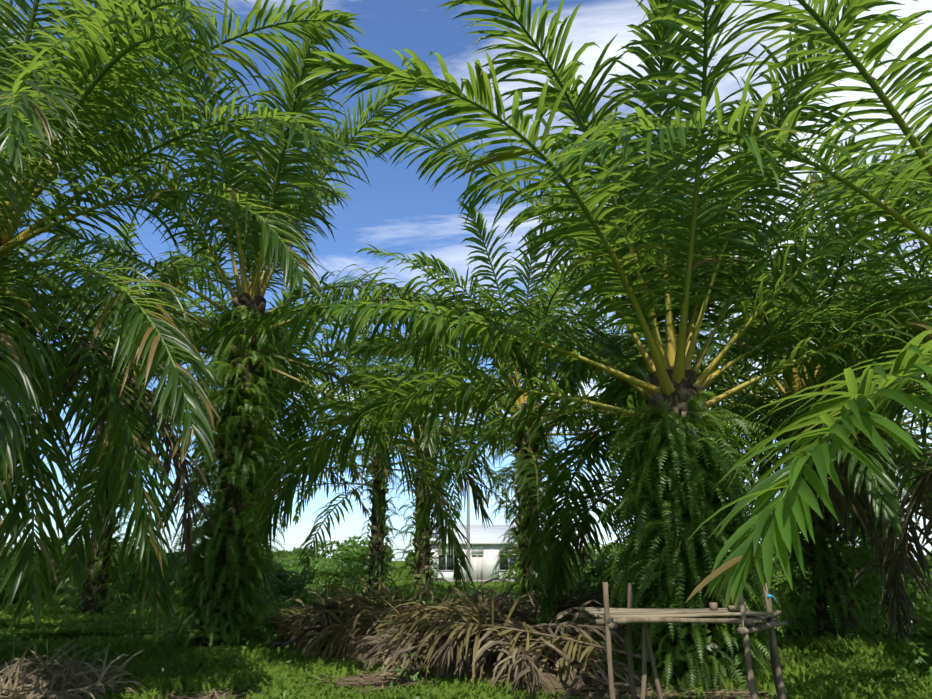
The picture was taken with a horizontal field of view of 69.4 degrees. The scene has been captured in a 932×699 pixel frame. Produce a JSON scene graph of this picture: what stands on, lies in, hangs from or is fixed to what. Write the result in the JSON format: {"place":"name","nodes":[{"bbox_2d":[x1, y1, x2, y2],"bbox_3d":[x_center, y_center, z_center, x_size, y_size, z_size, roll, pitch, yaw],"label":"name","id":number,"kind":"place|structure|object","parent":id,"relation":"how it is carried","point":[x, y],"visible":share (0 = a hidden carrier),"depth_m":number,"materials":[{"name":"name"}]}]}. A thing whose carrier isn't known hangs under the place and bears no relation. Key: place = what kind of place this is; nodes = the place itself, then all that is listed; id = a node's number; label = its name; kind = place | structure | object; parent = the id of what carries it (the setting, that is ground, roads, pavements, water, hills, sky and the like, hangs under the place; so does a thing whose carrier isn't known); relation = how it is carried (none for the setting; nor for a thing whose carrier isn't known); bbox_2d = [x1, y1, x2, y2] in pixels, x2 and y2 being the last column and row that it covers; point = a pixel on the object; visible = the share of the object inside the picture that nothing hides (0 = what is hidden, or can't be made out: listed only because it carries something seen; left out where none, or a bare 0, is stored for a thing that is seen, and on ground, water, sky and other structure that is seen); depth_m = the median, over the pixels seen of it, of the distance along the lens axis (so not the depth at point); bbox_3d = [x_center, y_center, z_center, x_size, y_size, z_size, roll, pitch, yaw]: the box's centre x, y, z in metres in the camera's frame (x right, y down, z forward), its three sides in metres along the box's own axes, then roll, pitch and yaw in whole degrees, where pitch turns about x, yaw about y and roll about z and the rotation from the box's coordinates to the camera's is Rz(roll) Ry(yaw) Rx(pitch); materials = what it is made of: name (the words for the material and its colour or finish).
{"place":"outdoors","nodes":[
{"label":"outdoors","id":0,"kind":"place"},
{"bbox_2d":[0,623,931,698],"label":"grass","id":1,"kind":"structure","parent":0,"point":[829,671],"depth_m":9.46,"materials":[{"name":"green plant"}]},
{"bbox_2d":[0,582,931,641],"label":"grass","id":2,"kind":"structure","parent":0,"point":[53,625],"depth_m":17.59,"materials":[{"name":"green plant"}]},
{"bbox_2d":[0,0,931,560],"label":"sky","id":3,"kind":"structure","parent":0,"point":[398,213],"materials":[{"name":"blue"}]},
{"bbox_2d":[430,525,518,581],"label":"white house","id":4,"kind":"structure","parent":0,"point":[485,543],"depth_m":53.95,"materials":[{"name":"painted wall plaster"},{"name":"sheet metal"},{"name":"glass"}]},
{"bbox_2d":[141,561,931,698],"bbox_3d":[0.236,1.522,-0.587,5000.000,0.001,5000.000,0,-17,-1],"label":"ground","id":5,"kind":"structure","parent":0,"point":[388,679],"depth_m":9.56,"materials":[{"name":"brown soil"}]},
{"bbox_2d":[5,543,34,559],"bbox_3d":[-23.939,11.071,34.239,3.992,2.625,4.042,0,-17,-1],"label":"bush","id":6,"kind":"object","parent":5,"relation":"on","point":[9,552],"visible":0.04,"depth_m":33.63,"materials":[{"name":"green plant"}]},
{"bbox_2d":[0,549,76,606],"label":"bush","id":7,"kind":"object","parent":5,"relation":"on","point":[54,585],"visible":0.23,"depth_m":22.33,"materials":[{"name":"green plant"}]},
{"bbox_2d":[22,537,68,579],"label":"bush","id":8,"kind":"object","parent":5,"relation":"on","point":[64,549],"depth_m":51.83,"materials":[{"name":"green plant"}]},
{"bbox_2d":[4,178,110,466],"bbox_3d":[-14.862,0.451,14.928,11.482,12.238,12.155,12,-21,-35],"label":"palm","id":9,"kind":"object","parent":5,"relation":"on","point":[64,252],"visible":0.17,"depth_m":18.31,"materials":[{"name":"green plant"}]},
{"bbox_2d":[0,629,148,698],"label":"dry leaf tuft","id":10,"kind":"object","parent":5,"relation":"on","point":[46,681],"visible":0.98,"depth_m":7.90,"materials":[{"name":"plant"}]},
{"bbox_2d":[59,551,128,592],"bbox_3d":[-16.505,10.669,31.948,4.957,2.448,3.803,0,-17,-1],"label":"bush","id":11,"kind":"object","parent":5,"relation":"on","point":[80,583],"visible":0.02,"depth_m":30.63,"materials":[{"name":"green plant"}]},
{"bbox_2d":[78,536,172,606],"bbox_3d":[-12.265,8.247,24.833,3.025,2.669,4.174,-4,-18,13],"label":"bush","id":12,"kind":"object","parent":5,"relation":"on","point":[130,575],"visible":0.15,"depth_m":24.07,"materials":[{"name":"green plant"}]},
{"bbox_2d":[1,205,322,614],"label":"palm","id":13,"kind":"object","parent":5,"relation":"on","point":[95,585],"visible":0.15,"depth_m":20.51,"materials":[{"name":"green plant"}]},
{"bbox_2d":[134,548,195,604],"bbox_3d":[-9.955,8.165,23.864,4.196,2.305,2.804,-11,-20,31],"label":"bush","id":14,"kind":"object","parent":5,"relation":"on","point":[141,588],"visible":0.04,"depth_m":23.52,"materials":[{"name":"green plant"}]},
{"bbox_2d":[0,0,367,633],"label":"palm","id":15,"kind":"object","parent":5,"relation":"on","point":[47,109],"visible":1,"depth_m":8.57,"materials":[{"name":"green plant"}]},
{"bbox_2d":[70,261,444,606],"bbox_3d":[-7.404,2.994,23.646,12.347,12.302,12.358,11,-20,-30],"label":"palm","id":16,"kind":"object","parent":5,"relation":"on","point":[355,474],"visible":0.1,"depth_m":23.74,"materials":[{"name":"green plant"}]},
{"bbox_2d":[0,0,544,648],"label":"palm","id":17,"kind":"object","parent":5,"relation":"on","point":[222,588],"visible":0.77,"depth_m":14.26,"materials":[{"name":"green plant"}]},
{"bbox_2d":[259,560,312,596],"bbox_3d":[-7.769,9.450,27.472,3.182,1.897,3.244,0,-17,-1],"label":"bush","id":18,"kind":"object","parent":5,"relation":"on","point":[284,577],"visible":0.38,"depth_m":26.52,"materials":[{"name":"green plant"}]},
{"bbox_2d":[272,554,314,568],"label":"bush","id":19,"kind":"object","parent":5,"relation":"on","point":[290,561],"visible":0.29,"depth_m":68.46,"materials":[{"name":"green plant"}]},
{"bbox_2d":[284,557,337,583],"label":"bush","id":20,"kind":"object","parent":5,"relation":"on","point":[314,563],"visible":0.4,"depth_m":47.87,"materials":[{"name":"green plant"}]},
{"bbox_2d":[313,560,366,589],"bbox_3d":[-7.090,12.901,38.342,3.042,1.823,5.506,0,-17,-1],"label":"bush","id":21,"kind":"object","parent":5,"relation":"on","point":[328,570],"visible":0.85,"depth_m":36.65,"materials":[{"name":"green plant"}]},
{"bbox_2d":[267,323,507,595],"bbox_3d":[-3.660,5.462,30.777,11.620,11.888,12.825,0,-17,-1],"label":"palm","id":22,"kind":"object","parent":5,"relation":"on","point":[378,470],"visible":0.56,"depth_m":29.30,"materials":[{"name":"green plant"}]},
{"bbox_2d":[279,311,574,601],"bbox_3d":[-1.493,4.514,27.874,11.948,12.374,12.180,6,-18,-18],"label":"palm","id":23,"kind":"object","parent":5,"relation":"on","point":[421,563],"visible":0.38,"depth_m":26.63,"materials":[{"name":"green plant"}]},
{"bbox_2d":[252,573,655,698],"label":"dead frond heap","id":24,"kind":"object","parent":5,"relation":"on","point":[445,638],"visible":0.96,"depth_m":9.94,"materials":[{"name":"brown plant"}]},
{"bbox_2d":[0,580,931,698],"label":"weed clumps","id":25,"kind":"object","parent":5,"relation":"on","point":[6,634],"visible":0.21,"depth_m":13.29,"materials":[{"name":"green plant"}]},
{"bbox_2d":[462,467,476,583],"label":"utility pole","id":26,"kind":"object","parent":5,"relation":"on","point":[468,530],"visible":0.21,"depth_m":44.29,"materials":[{"name":"concrete"}]},
{"bbox_2d":[60,634,892,698],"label":"leaf litter","id":27,"kind":"object","parent":5,"relation":"on","point":[590,693],"visible":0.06,"depth_m":8.49,"materials":[{"name":"plant"}]},
{"bbox_2d":[61,535,931,568],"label":"tree line","id":28,"kind":"object","parent":5,"relation":"on","point":[352,551],"visible":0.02,"depth_m":123.83,"materials":[{"name":"green plant"}]},
{"bbox_2d":[319,200,759,618],"bbox_3d":[1.751,2.075,19.820,12.196,11.817,12.761,0,-17,-1],"label":"palm","id":29,"kind":"object","parent":5,"relation":"on","point":[525,480],"visible":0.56,"depth_m":18.86,"materials":[{"name":"green plant"}]},
{"bbox_2d":[156,0,931,695],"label":"palm","id":30,"kind":"object","parent":5,"relation":"on","point":[648,262],"visible":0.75,"depth_m":9.97,"materials":[{"name":"green plant"}]},
{"bbox_2d":[543,559,591,585],"bbox_3d":[6.635,13.549,40.491,4.443,1.913,3.202,10,-20,-28],"label":"bush","id":31,"kind":"object","parent":5,"relation":"on","point":[576,568],"visible":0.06,"depth_m":39.78,"materials":[{"name":"green plant"}]},
{"bbox_2d":[565,554,622,596],"bbox_3d":[4.626,7.900,22.703,2.926,1.968,2.661,0,-17,-1],"label":"bush","id":32,"kind":"object","parent":5,"relation":"on","point":[589,575],"visible":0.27,"depth_m":22.25,"materials":[{"name":"green plant"}]},
{"bbox_2d":[487,577,780,635],"bbox_3d":[3.634,6.602,16.607,5.258,2.257,8.689,10,-20,-28],"label":"dead frond heap","id":33,"kind":"object","parent":5,"relation":"on","point":[575,601],"visible":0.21,"depth_m":16.97,"materials":[{"name":"brown plant"}]},
{"bbox_2d":[477,289,808,552],"bbox_3d":[6.948,3.187,23.479,11.293,11.969,12.349,8,-19,-24],"label":"palm","id":34,"kind":"object","parent":5,"relation":"on","point":[620,328],"visible":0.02,"depth_m":24.48,"materials":[{"name":"green plant"}]},
{"bbox_2d":[577,582,788,698],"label":"pole table","id":35,"kind":"object","parent":5,"relation":"on","point":[608,617],"visible":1,"depth_m":6.86,"materials":[{"name":"brown wood"}]},
{"bbox_2d":[518,99,931,640],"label":"palm","id":36,"kind":"object","parent":5,"relation":"on","point":[831,575],"visible":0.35,"depth_m":13.85,"materials":[{"name":"green plant"}]},
{"bbox_2d":[541,0,931,646],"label":"palm","id":37,"kind":"object","parent":5,"relation":"on","point":[779,516],"visible":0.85,"depth_m":7.03,"materials":[{"name":"green plant"}]},
{"bbox_2d":[614,202,931,632],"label":"palm","id":38,"kind":"object","parent":5,"relation":"on","point":[894,408],"visible":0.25,"depth_m":15.90,"materials":[{"name":"green plant"}]},
{"bbox_2d":[761,553,801,573],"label":"bush","id":39,"kind":"object","parent":5,"relation":"on","point":[774,556],"visible":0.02,"depth_m":66.39,"materials":[{"name":"green plant"}]},
{"bbox_2d":[703,284,931,605],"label":"palm","id":40,"kind":"object","parent":5,"relation":"on","point":[916,424],"visible":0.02,"depth_m":24.15,"materials":[{"name":"green plant"}]}
]}

